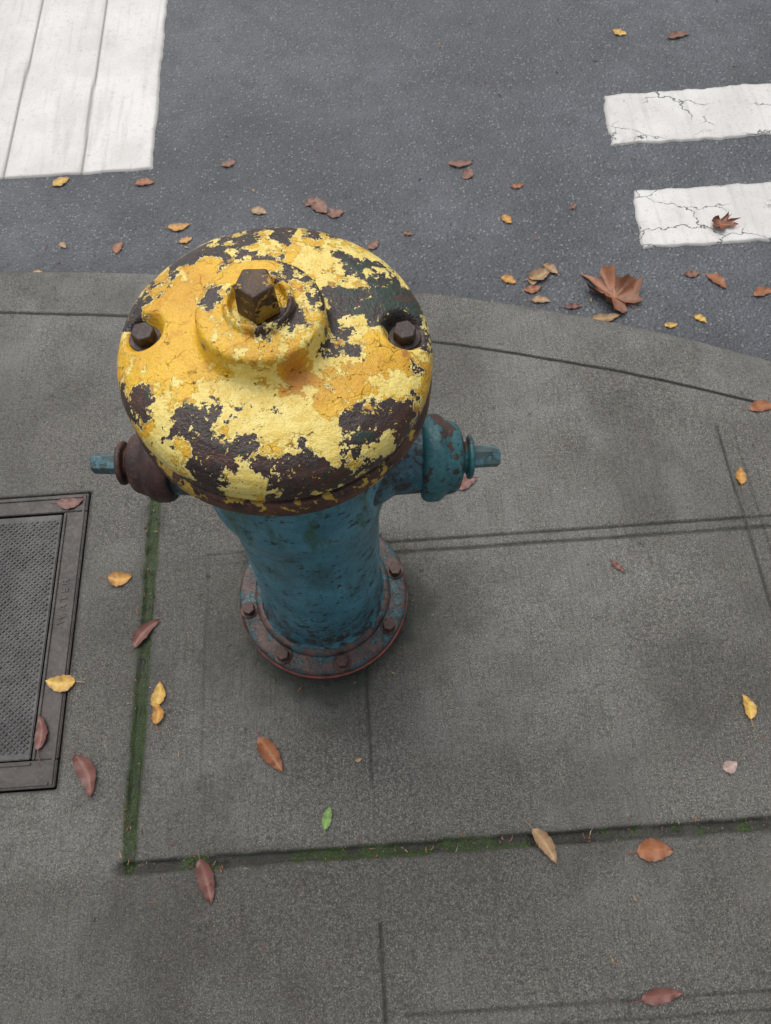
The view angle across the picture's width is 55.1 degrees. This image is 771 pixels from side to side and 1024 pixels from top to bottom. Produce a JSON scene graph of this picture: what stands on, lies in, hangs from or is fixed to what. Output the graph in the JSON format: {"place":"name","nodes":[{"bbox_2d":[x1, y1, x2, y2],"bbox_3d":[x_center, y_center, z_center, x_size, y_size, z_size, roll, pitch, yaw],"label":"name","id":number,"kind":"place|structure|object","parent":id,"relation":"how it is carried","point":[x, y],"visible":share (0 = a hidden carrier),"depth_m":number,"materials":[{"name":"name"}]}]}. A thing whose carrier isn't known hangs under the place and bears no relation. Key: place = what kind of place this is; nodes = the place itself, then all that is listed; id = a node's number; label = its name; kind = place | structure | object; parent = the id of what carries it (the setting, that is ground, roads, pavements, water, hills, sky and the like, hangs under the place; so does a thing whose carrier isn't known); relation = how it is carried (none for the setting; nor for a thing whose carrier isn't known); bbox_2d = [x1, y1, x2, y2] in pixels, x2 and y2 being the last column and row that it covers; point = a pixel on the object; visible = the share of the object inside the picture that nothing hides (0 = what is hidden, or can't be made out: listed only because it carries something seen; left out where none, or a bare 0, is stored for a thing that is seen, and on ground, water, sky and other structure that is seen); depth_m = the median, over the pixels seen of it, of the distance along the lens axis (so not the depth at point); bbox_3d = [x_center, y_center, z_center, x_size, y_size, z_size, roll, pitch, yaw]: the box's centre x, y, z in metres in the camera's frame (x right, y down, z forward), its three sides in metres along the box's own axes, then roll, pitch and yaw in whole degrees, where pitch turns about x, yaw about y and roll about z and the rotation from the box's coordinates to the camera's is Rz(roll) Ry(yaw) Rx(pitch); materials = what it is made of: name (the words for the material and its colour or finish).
{"place":"outdoors","nodes":[
{"label":"outdoors","id":0,"kind":"place"},
{"bbox_2d":[0,272,770,1023],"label":"sidewalk","id":1,"kind":"structure","parent":0,"point":[624,424],"depth_m":1.40,"materials":[{"name":"concrete"}]},
{"bbox_2d":[0,494,90,792],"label":"utility cover","id":2,"kind":"object","parent":1,"relation":"on","point":[42,543],"visible":1,"depth_m":1.51,"materials":[{"name":"metal"}]},
{"bbox_2d":[90,227,500,678],"bbox_3d":[-0.104,0.009,1.087,0.408,0.984,0.336,34,71,16],"label":"fire hydrant","id":3,"kind":"object","parent":1,"relation":"on","point":[275,384],"visible":1,"depth_m":0.71,"materials":[{"name":"yellow metal"}]},
{"bbox_2d":[0,0,770,360],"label":"road","id":4,"kind":"structure","parent":0,"point":[276,92],"depth_m":2.24,"materials":[{"name":"grey asphalt"}]},
{"bbox_2d":[0,0,167,179],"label":"road marking","id":5,"kind":"object","parent":4,"relation":"on","point":[79,86],"visible":1,"depth_m":2.42,"materials":[{"name":"white paint"}]},
{"bbox_2d":[21,0,770,1013],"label":"leaf debris","id":6,"kind":"object","parent":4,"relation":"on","point":[375,674],"visible":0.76,"depth_m":1.37,"materials":[{"name":"brown plant"}]},
{"bbox_2d":[33,28,770,1005],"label":"fallen leaves","id":7,"kind":"object","parent":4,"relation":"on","point":[647,850],"visible":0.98,"depth_m":1.45,"materials":[{"name":"orange plant"}]},
{"bbox_2d":[579,265,643,312],"bbox_3d":[0.605,-0.605,1.973,0.199,0.046,0.124,30,69,14],"label":"maple leaf","id":8,"kind":"object","parent":4,"relation":"on","point":[611,286],"visible":1,"depth_m":1.98,"materials":[{"name":"brown plant"}]},
{"bbox_2d":[604,83,770,145],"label":"road marking","id":9,"kind":"object","parent":4,"relation":"on","point":[722,113],"visible":1,"depth_m":2.27,"materials":[{"name":"paint"}]},
{"bbox_2d":[633,182,770,248],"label":"road marking","id":10,"kind":"object","parent":4,"relation":"on","point":[672,217],"visible":1,"depth_m":2.10,"materials":[{"name":"paint"}]},
{"bbox_2d":[709,212,738,229],"bbox_3d":[0.949,-0.815,2.070,0.098,0.019,0.051,-23,67,-9],"label":"maple leaf","id":11,"kind":"object","parent":10,"relation":"on","point":[723,222],"visible":1,"depth_m":2.08,"materials":[{"name":"brown plant"}]}
]}

